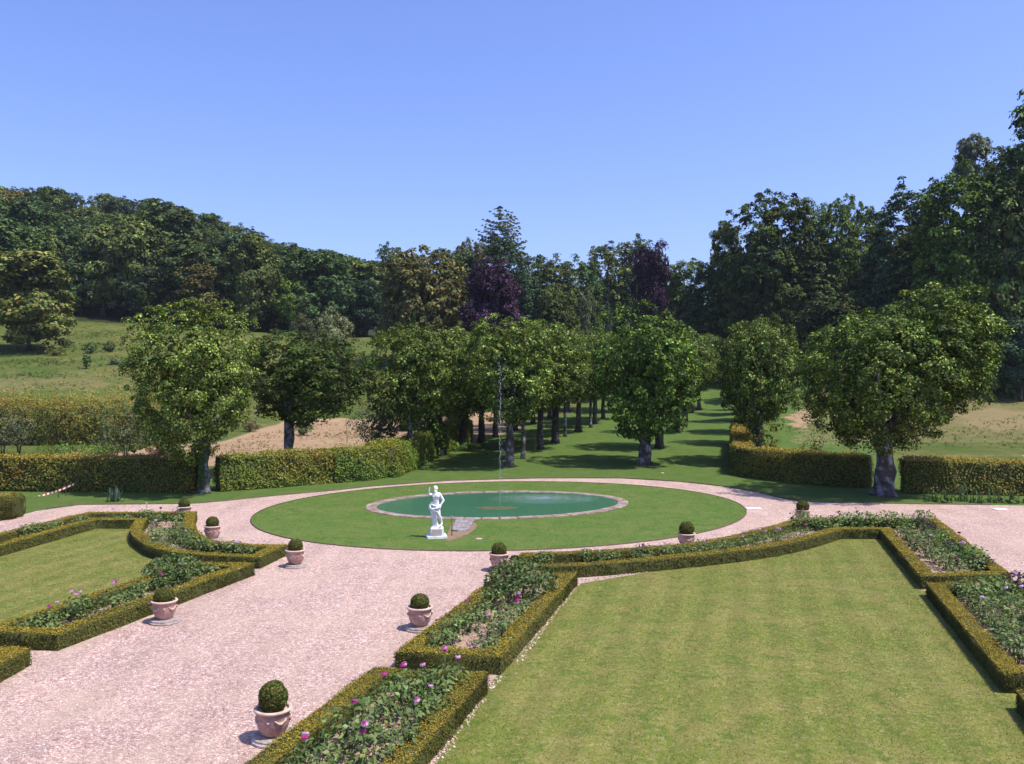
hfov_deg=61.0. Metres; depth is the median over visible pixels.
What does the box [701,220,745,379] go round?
beech tree
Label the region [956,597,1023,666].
soil
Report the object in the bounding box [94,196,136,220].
woodland tree
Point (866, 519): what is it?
dahlia plant
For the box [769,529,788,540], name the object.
dahlia plant
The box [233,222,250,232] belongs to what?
woodland tree
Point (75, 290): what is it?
woodland tree
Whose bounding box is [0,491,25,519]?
box topiary
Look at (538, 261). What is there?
woodland tree
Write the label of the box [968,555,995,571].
dahlia plant
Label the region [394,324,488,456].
lime tree
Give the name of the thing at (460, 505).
water
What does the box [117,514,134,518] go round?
dahlia plant
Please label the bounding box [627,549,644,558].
dahlia plant
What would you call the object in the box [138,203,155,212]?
woodland tree
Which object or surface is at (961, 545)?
dahlia plant
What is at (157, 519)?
dahlia plant
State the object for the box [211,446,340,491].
hornbeam hedge
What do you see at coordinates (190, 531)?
dahlia plant
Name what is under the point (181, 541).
dahlia plant
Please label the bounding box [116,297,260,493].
lime tree
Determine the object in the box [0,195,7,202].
woodland tree
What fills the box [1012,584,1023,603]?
dahlia plant
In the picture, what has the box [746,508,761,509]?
white board
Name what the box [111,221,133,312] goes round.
woodland tree
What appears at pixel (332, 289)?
woodland tree
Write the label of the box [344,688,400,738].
dahlia plant
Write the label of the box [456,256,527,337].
copper beech tree
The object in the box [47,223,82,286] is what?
woodland tree
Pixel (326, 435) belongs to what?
field grass
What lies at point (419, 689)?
dahlia plant
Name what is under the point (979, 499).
iris clump
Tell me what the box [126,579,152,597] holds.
dahlia plant
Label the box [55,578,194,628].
soil
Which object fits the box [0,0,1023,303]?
sky
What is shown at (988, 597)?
dahlia plant
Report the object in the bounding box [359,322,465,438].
lime tree
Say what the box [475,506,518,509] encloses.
algae patch
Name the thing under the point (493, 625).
dahlia plant
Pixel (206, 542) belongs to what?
dahlia plant
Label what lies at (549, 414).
lime tree
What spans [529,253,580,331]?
woodland tree
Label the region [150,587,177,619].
potted topiary
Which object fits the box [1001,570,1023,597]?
dahlia plant
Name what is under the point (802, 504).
potted topiary
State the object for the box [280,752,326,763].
dahlia plant
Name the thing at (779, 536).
dahlia plant
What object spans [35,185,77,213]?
woodland tree
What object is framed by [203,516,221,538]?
potted topiary
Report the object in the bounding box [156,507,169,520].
dahlia plant
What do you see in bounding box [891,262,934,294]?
woodland tree
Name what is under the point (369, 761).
dahlia plant
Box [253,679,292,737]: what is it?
potted topiary
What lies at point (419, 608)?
potted topiary
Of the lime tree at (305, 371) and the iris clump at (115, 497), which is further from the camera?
the lime tree at (305, 371)
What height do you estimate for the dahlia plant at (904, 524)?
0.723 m
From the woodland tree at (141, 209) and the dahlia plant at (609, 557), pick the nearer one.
the dahlia plant at (609, 557)
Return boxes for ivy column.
[417,402,446,457]
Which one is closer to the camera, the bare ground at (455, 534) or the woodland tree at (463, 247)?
the bare ground at (455, 534)
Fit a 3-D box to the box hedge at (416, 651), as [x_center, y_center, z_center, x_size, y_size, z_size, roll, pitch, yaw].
[-0.256,6.036,22.707,2.454,0.520,8.609,0,1,16]
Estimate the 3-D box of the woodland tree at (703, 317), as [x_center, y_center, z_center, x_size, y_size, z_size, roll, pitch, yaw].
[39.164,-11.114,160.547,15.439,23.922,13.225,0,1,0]
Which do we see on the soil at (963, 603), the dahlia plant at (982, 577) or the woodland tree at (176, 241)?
the dahlia plant at (982, 577)
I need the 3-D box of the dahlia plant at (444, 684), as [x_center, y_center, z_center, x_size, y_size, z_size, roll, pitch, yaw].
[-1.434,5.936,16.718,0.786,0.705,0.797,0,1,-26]
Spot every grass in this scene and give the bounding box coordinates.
[0,323,149,393]
[212,420,360,454]
[782,389,1023,448]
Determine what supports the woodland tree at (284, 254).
on the ground at (696, 450)
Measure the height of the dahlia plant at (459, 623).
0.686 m
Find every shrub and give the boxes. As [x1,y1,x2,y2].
[0,396,42,453]
[0,412,23,453]
[45,346,65,355]
[54,338,75,347]
[81,343,97,353]
[89,399,158,455]
[102,341,115,351]
[108,357,123,364]
[132,405,182,454]
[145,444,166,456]
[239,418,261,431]
[294,422,314,434]
[344,379,406,445]
[743,432,759,442]
[757,420,782,448]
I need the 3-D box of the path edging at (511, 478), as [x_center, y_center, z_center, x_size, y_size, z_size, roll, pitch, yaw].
[0.659,5.946,47.262,45.536,0.050,12.158,0,1,0]
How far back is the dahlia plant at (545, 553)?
28.99 m
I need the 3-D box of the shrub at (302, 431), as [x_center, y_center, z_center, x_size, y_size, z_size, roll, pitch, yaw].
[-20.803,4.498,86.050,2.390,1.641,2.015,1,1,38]
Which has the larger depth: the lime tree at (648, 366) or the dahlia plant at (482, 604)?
the lime tree at (648, 366)
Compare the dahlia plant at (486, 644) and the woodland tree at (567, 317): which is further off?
the woodland tree at (567, 317)
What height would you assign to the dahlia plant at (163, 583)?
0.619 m
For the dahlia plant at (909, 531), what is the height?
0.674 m
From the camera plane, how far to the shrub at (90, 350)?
132.15 m
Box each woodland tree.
[0,186,14,193]
[0,186,23,209]
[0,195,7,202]
[0,200,52,234]
[0,215,28,296]
[0,219,38,294]
[0,231,61,301]
[0,249,80,350]
[11,196,50,210]
[22,187,35,199]
[30,202,64,217]
[31,191,45,199]
[33,216,64,234]
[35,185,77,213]
[42,233,70,282]
[43,211,74,229]
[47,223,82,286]
[56,250,106,314]
[60,193,88,222]
[63,217,88,229]
[65,202,110,222]
[67,224,128,316]
[70,219,106,232]
[79,213,113,228]
[79,226,111,309]
[86,193,117,215]
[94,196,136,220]
[103,211,124,220]
[104,220,172,320]
[111,213,137,303]
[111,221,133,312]
[116,195,140,214]
[119,266,176,321]
[129,198,165,212]
[135,198,220,286]
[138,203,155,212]
[147,201,177,212]
[157,237,225,324]
[161,257,230,325]
[162,229,192,317]
[193,223,216,240]
[194,212,226,237]
[200,230,223,315]
[214,227,237,317]
[214,231,254,322]
[222,232,284,331]
[225,221,242,233]
[228,273,274,328]
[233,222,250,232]
[250,226,268,240]
[253,234,277,325]
[265,242,279,324]
[266,239,281,247]
[266,250,309,328]
[267,245,297,327]
[267,271,310,331]
[270,246,295,322]
[277,248,328,328]
[281,242,298,250]
[289,312,318,380]
[293,247,308,254]
[310,248,348,325]
[313,251,358,322]
[316,307,354,400]
[341,260,392,334]
[343,254,361,333]
[344,279,389,335]
[348,259,367,334]
[348,260,368,334]
[354,257,375,334]
[375,241,398,333]
[375,244,471,351]
[382,253,425,304]
[439,250,483,320]
[444,321,469,421]
[452,236,486,268]
[479,229,533,322]
[514,254,562,313]
[514,268,550,325]
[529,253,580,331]
[534,287,580,341]
[556,253,605,335]
[574,287,599,334]
[585,240,638,333]
[617,233,653,320]
[660,270,693,322]
[665,258,713,335]
[685,262,737,368]
[785,237,853,373]
[786,200,832,282]
[791,292,869,380]
[840,256,889,348]
[847,210,889,266]
[856,176,940,331]
[878,217,964,322]
[878,293,933,342]
[884,225,957,294]
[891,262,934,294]
[908,154,1021,391]
[914,175,960,236]
[938,257,1011,386]
[949,132,994,248]
[954,333,1004,393]
[962,145,1023,391]
[969,155,1023,398]
[984,89,1023,317]
[990,316,1023,401]
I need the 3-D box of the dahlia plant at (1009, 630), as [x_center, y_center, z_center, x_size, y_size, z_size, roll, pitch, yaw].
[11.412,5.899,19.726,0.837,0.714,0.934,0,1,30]
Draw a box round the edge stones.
[429,571,926,763]
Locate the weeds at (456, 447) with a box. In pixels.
[447,439,473,450]
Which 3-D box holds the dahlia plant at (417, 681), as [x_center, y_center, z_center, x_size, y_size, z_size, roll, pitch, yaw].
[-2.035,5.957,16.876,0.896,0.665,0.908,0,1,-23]
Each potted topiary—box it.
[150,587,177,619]
[176,499,191,511]
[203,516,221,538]
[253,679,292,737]
[285,538,305,564]
[407,593,432,626]
[489,542,508,567]
[677,521,695,543]
[795,500,810,518]
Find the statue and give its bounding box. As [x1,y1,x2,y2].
[426,486,446,538]
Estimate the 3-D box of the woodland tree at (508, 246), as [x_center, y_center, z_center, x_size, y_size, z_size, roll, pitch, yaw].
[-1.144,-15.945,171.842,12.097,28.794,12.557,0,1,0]
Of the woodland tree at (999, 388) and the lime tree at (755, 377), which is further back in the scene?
the woodland tree at (999, 388)
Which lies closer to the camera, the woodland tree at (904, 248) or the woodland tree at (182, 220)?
the woodland tree at (904, 248)
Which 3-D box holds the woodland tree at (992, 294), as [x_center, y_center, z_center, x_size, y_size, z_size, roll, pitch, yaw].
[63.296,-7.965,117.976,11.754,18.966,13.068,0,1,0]
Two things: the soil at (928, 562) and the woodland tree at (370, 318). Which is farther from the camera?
the woodland tree at (370, 318)
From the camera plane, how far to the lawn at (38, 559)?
28.56 m
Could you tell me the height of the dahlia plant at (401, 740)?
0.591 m
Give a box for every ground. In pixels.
[0,288,1023,516]
[445,522,476,539]
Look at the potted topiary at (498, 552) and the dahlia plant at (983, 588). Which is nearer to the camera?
the dahlia plant at (983, 588)
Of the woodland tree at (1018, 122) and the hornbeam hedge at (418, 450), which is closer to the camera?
the hornbeam hedge at (418, 450)
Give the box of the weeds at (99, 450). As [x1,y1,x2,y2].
[84,441,125,453]
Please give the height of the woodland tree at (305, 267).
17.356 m
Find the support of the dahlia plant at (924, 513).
on the soil at (928, 562)
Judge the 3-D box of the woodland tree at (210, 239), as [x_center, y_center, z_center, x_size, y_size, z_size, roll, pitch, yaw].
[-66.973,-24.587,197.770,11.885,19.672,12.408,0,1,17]
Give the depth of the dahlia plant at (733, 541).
31.14 m
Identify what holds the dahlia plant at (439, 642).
on the soil at (462, 642)
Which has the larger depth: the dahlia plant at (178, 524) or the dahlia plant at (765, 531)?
the dahlia plant at (178, 524)
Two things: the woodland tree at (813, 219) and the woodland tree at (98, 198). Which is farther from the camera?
the woodland tree at (98, 198)
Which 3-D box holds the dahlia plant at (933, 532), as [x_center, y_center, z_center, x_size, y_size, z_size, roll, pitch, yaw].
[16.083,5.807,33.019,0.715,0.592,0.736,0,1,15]
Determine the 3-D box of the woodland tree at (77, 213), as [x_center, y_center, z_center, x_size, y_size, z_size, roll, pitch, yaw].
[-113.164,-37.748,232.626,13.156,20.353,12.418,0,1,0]
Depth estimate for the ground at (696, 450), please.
75.49 m
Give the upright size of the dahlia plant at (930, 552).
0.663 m
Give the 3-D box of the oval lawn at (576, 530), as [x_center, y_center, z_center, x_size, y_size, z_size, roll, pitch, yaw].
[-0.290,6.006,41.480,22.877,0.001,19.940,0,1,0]
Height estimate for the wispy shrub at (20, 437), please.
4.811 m
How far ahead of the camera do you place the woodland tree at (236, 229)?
269.61 m
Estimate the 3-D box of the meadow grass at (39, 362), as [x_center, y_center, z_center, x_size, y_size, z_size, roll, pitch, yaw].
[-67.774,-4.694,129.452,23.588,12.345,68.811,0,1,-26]
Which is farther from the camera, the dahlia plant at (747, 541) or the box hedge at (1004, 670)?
the dahlia plant at (747, 541)
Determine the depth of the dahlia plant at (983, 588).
23.55 m
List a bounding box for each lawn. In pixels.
[0,529,170,622]
[252,481,745,549]
[436,539,1023,763]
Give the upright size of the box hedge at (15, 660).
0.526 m
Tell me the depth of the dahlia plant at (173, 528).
33.42 m
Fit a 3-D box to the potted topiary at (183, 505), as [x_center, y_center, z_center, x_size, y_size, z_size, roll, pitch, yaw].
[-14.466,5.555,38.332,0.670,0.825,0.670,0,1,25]
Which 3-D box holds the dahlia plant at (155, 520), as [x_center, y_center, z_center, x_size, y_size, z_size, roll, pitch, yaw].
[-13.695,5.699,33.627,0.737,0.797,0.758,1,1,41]
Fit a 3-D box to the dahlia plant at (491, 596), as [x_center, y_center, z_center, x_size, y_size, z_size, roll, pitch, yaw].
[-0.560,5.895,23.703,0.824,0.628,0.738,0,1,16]
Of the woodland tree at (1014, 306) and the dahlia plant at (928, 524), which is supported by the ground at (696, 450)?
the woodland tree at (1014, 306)
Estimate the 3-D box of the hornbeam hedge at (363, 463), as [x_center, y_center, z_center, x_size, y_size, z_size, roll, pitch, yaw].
[-8.771,4.612,53.552,2.419,2.872,6.624,0,1,30]
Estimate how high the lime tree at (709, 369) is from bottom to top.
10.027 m
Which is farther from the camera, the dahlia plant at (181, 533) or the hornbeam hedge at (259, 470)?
the hornbeam hedge at (259, 470)
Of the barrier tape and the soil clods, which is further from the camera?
the barrier tape
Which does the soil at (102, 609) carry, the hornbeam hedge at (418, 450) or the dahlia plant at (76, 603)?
the dahlia plant at (76, 603)
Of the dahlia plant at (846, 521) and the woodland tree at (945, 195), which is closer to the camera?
the dahlia plant at (846, 521)
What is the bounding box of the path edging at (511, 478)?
[46,477,990,508]
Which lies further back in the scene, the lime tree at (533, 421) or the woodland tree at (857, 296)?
the woodland tree at (857, 296)
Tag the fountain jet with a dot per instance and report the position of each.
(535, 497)
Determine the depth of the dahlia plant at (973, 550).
28.45 m
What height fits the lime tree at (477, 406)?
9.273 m
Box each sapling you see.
[81,349,91,368]
[798,418,835,451]
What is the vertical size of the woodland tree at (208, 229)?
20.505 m
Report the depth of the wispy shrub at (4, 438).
68.13 m
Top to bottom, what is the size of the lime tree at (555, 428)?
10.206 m
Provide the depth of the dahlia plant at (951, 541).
30.12 m
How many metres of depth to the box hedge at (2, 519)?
38.04 m
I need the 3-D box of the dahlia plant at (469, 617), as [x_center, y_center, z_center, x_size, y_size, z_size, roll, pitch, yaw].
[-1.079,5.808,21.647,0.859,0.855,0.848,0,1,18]
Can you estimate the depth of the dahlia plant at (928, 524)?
33.74 m
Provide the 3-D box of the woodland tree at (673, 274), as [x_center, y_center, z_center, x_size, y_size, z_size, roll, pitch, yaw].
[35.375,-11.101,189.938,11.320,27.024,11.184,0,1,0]
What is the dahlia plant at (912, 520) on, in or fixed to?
on the soil at (928, 562)
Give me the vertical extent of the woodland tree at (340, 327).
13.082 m
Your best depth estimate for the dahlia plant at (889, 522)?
35.64 m
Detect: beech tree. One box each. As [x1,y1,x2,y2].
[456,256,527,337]
[628,238,676,330]
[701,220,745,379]
[706,188,825,383]
[808,193,882,345]
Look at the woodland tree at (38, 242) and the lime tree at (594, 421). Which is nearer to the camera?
the lime tree at (594, 421)
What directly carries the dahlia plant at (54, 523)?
on the soil at (165, 526)
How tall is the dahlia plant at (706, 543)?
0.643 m
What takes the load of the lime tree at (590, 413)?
on the ground at (696, 450)
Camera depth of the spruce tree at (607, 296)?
139.71 m
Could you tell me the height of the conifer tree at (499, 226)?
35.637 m
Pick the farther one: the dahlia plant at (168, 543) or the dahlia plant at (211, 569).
the dahlia plant at (168, 543)
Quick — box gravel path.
[0,478,1023,763]
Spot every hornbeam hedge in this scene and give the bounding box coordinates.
[0,370,160,444]
[0,450,198,492]
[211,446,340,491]
[330,433,402,482]
[376,416,473,477]
[728,421,755,468]
[729,443,874,487]
[897,453,1023,495]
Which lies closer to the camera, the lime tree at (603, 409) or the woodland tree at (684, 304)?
the lime tree at (603, 409)
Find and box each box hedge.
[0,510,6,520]
[0,511,287,568]
[0,561,255,650]
[0,645,32,682]
[244,666,489,763]
[393,571,578,674]
[510,517,1011,588]
[924,580,1023,692]
[1014,689,1023,720]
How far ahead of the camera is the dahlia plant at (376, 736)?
13.77 m
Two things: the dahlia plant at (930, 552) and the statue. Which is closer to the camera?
the dahlia plant at (930, 552)
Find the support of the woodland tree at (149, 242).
on the ground at (696, 450)
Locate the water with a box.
[376,492,617,516]
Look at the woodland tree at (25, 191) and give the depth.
278.23 m
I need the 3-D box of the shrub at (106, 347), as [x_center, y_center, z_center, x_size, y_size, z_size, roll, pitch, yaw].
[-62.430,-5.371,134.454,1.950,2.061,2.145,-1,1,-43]
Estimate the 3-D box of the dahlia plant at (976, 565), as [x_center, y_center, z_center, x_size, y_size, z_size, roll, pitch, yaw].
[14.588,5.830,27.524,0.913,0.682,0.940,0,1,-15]
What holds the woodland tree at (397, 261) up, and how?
on the ground at (696, 450)
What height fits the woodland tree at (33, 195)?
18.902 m
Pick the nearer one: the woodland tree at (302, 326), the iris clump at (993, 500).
the iris clump at (993, 500)
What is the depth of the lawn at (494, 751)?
18.22 m
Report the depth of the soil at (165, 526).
35.18 m
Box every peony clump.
[141,551,205,585]
[483,554,558,602]
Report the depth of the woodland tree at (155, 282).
166.84 m
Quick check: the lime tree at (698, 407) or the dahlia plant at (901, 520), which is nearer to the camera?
the dahlia plant at (901, 520)
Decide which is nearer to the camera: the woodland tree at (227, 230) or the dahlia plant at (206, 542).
the dahlia plant at (206, 542)
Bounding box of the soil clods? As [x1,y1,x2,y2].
[68,521,1023,763]
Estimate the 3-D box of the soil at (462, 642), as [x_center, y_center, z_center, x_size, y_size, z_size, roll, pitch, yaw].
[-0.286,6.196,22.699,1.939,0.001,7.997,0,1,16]
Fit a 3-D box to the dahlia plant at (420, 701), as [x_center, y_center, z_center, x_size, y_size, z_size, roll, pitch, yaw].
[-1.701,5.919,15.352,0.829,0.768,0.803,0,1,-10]
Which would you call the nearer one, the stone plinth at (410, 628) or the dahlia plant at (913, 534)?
the stone plinth at (410, 628)
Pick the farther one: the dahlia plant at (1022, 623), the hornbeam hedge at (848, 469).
the hornbeam hedge at (848, 469)
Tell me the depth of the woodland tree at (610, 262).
191.97 m
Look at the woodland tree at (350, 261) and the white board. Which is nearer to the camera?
the white board
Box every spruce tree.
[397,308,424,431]
[601,269,631,394]
[613,269,636,338]
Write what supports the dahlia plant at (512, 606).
on the soil at (462, 642)
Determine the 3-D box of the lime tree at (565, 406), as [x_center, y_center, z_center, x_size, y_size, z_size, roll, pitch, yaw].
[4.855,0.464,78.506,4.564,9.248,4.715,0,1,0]
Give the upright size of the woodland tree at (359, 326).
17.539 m
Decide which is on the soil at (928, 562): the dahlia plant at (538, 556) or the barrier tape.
the dahlia plant at (538, 556)
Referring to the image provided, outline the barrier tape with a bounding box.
[34,483,73,496]
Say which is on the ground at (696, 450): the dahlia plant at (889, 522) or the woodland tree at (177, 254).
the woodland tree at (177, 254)
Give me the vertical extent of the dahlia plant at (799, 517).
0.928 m
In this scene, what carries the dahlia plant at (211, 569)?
on the soil at (102, 609)
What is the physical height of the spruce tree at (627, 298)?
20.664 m
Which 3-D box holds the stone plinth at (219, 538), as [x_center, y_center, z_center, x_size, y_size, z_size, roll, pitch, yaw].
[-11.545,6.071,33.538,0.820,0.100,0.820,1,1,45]
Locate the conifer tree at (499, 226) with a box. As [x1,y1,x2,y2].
[469,206,528,266]
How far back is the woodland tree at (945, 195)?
140.75 m
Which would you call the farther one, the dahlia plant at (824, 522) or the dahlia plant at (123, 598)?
the dahlia plant at (824, 522)
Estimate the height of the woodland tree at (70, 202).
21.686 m
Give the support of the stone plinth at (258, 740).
on the gravel path
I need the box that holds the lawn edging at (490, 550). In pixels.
[250,481,746,550]
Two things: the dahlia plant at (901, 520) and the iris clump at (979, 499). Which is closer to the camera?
the dahlia plant at (901, 520)
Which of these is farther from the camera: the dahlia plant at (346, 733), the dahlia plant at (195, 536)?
the dahlia plant at (195, 536)
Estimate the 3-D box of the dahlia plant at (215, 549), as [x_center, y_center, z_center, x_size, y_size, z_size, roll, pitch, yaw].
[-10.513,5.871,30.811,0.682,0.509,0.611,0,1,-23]
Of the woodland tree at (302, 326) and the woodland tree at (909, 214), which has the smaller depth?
the woodland tree at (302, 326)
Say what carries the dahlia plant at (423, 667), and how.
on the soil at (370, 746)
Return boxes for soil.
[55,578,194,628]
[145,521,191,549]
[300,692,442,763]
[439,588,542,649]
[733,528,977,572]
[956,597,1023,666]
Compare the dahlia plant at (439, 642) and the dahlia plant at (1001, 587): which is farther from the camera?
the dahlia plant at (1001, 587)
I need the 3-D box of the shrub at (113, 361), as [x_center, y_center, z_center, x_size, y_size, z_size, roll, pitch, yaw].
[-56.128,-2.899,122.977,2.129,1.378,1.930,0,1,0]
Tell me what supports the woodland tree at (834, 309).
on the ground at (696, 450)
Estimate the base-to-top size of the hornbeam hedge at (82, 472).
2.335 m
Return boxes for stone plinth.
[148,614,181,625]
[212,536,223,540]
[250,727,292,748]
[283,561,308,568]
[404,622,432,633]
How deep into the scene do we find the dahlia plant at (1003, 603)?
23.10 m
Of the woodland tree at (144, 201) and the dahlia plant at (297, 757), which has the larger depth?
the woodland tree at (144, 201)
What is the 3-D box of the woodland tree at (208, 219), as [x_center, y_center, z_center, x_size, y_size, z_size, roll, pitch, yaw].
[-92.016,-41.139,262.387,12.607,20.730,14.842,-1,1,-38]
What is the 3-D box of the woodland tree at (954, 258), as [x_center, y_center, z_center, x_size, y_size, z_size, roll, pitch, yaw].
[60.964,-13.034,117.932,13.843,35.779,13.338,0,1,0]
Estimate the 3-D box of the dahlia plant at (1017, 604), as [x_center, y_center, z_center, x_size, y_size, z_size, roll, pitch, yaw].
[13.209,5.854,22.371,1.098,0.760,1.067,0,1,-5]
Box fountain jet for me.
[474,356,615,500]
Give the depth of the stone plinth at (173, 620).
22.38 m
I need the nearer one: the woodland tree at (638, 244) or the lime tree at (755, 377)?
the lime tree at (755, 377)
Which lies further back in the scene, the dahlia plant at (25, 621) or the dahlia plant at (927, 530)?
the dahlia plant at (927, 530)
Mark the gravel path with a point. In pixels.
(998, 534)
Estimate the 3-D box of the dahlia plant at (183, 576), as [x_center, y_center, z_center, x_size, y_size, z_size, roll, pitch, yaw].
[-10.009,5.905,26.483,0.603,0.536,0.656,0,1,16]
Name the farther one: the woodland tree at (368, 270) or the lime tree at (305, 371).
the woodland tree at (368, 270)
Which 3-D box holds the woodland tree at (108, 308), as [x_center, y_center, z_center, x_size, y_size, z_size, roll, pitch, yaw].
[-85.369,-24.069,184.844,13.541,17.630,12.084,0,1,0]
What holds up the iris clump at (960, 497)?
on the ground at (696, 450)
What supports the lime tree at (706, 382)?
on the ground at (696, 450)
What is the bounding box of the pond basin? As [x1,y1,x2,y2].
[365,490,627,519]
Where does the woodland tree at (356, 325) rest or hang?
on the ground at (696, 450)
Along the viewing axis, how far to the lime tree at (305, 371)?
53.76 m
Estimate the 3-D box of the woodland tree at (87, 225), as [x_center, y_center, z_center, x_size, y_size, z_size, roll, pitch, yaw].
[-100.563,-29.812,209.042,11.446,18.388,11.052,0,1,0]
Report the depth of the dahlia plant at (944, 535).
31.98 m
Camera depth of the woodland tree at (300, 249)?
216.88 m
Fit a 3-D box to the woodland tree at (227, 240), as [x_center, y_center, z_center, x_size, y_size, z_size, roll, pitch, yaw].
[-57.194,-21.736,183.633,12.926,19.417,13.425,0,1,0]
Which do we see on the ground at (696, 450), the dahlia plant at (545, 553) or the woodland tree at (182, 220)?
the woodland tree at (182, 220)
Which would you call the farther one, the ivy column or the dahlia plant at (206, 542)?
the ivy column
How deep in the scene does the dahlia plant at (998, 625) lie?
20.59 m
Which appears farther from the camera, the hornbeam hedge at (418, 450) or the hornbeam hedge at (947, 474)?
the hornbeam hedge at (418, 450)
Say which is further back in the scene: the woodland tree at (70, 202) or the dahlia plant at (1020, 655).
the woodland tree at (70, 202)
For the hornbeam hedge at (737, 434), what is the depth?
61.03 m
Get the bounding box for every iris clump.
[106,486,124,501]
[923,487,940,501]
[934,488,952,502]
[952,483,970,500]
[969,489,986,502]
[986,488,1003,502]
[1000,489,1020,503]
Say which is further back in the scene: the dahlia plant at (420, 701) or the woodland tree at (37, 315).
the woodland tree at (37, 315)
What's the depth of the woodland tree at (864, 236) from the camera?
163.14 m
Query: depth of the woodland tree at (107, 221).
214.83 m
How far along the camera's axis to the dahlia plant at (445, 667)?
17.15 m
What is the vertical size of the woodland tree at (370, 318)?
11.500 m
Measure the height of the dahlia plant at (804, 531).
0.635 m
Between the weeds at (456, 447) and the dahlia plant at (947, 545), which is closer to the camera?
the dahlia plant at (947, 545)
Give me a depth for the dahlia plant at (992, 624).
21.29 m
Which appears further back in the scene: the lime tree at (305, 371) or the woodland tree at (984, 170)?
the woodland tree at (984, 170)
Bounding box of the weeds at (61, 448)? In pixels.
[29,439,104,454]
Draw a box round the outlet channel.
[451,518,474,531]
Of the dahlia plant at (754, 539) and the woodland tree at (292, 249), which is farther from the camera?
the woodland tree at (292, 249)
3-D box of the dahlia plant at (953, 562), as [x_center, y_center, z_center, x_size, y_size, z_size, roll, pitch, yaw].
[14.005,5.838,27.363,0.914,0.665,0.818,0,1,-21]
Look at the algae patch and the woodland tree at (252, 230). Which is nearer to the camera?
the algae patch
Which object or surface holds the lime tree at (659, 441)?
on the ground at (696, 450)
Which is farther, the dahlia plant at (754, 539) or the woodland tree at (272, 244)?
the woodland tree at (272, 244)
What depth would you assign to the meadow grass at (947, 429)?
81.52 m
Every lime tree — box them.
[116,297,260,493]
[225,328,378,453]
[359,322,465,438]
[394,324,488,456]
[431,338,495,447]
[455,313,555,467]
[457,333,499,441]
[475,332,502,436]
[497,327,554,458]
[504,319,589,449]
[513,416,517,430]
[528,323,593,443]
[530,409,535,423]
[546,344,553,418]
[555,341,591,436]
[558,333,613,431]
[567,400,570,411]
[571,329,623,423]
[585,335,625,418]
[585,338,612,427]
[589,299,707,465]
[618,328,703,448]
[660,329,715,432]
[682,336,717,421]
[688,338,722,412]
[696,345,722,409]
[698,332,722,389]
[714,314,804,446]
[720,327,794,442]
[722,323,782,430]
[787,281,1016,496]
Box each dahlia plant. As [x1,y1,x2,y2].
[10,617,35,627]
[17,524,35,535]
[27,609,61,628]
[32,521,48,532]
[37,601,66,626]
[44,520,63,529]
[60,589,94,622]
[68,590,99,618]
[72,514,90,521]
[94,580,124,611]
[111,589,137,606]
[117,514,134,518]
[118,589,147,604]
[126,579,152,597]
[137,502,154,519]
[142,506,157,522]
[143,526,163,540]
[146,535,163,541]
[147,519,166,538]
[149,514,162,525]
[150,572,171,589]
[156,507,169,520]
[159,527,178,541]
[163,508,183,527]
[164,540,178,548]
[165,525,185,539]
[168,528,188,542]
[173,521,186,532]
[173,566,193,583]
[174,528,193,540]
[175,536,189,546]
[180,528,198,542]
[180,540,195,550]
[184,531,204,546]
[186,538,201,551]
[191,538,207,551]
[197,562,219,574]
[198,539,214,551]
[206,540,223,552]
[223,540,241,552]
[227,541,245,553]
[240,545,257,553]
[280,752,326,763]
[289,732,341,763]
[319,699,375,754]
[328,753,379,763]
[339,719,400,763]
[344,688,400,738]
[368,661,419,718]
[376,720,423,753]
[385,668,429,704]
[392,697,437,734]
[409,681,441,705]
[410,663,442,694]
[412,684,454,717]
[418,669,458,704]
[425,625,458,648]
[430,645,470,693]
[435,613,467,642]
[452,599,482,631]
[465,599,496,618]
[473,634,500,650]
[475,612,508,642]
[479,585,504,608]
[485,607,519,635]
[499,598,526,623]
[510,591,533,615]
[531,555,544,562]
[535,551,553,563]
[577,548,594,561]
[594,549,607,561]
[606,550,619,559]
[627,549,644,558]
[634,543,654,557]
[656,542,675,555]
[673,544,689,553]
[684,545,700,552]
[694,539,712,552]
[709,542,723,549]
[713,539,733,549]
[723,538,739,548]
[735,531,753,547]
[746,532,763,545]
[755,528,770,543]
[767,527,782,542]
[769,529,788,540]
[783,530,794,539]
[788,509,814,529]
[793,523,809,536]
[805,516,822,529]
[811,515,831,529]
[825,515,844,526]
[834,510,857,527]
[844,507,863,526]
[853,510,876,527]
[864,514,884,527]
[876,510,898,527]
[888,512,911,527]
[896,521,916,538]
[897,528,921,545]
[903,531,927,550]
[904,514,922,528]
[911,534,940,556]
[913,510,935,524]
[913,513,930,531]
[918,524,937,535]
[922,544,945,563]
[923,522,940,534]
[925,527,944,536]
[927,533,945,543]
[930,529,950,546]
[931,550,958,569]
[933,536,953,553]
[938,539,958,551]
[941,556,971,572]
[944,531,967,556]
[945,543,969,563]
[948,579,978,599]
[955,577,996,609]
[957,541,978,563]
[958,555,989,571]
[959,546,990,565]
[965,591,1000,616]
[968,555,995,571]
[968,572,1010,598]
[969,596,1000,624]
[978,607,1019,634]
[984,579,1023,607]
[985,614,1023,641]
[993,586,1022,611]
[993,623,1023,654]
[995,632,1023,664]
[999,592,1023,621]
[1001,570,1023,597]
[1002,585,1023,631]
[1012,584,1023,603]
[1017,610,1023,631]

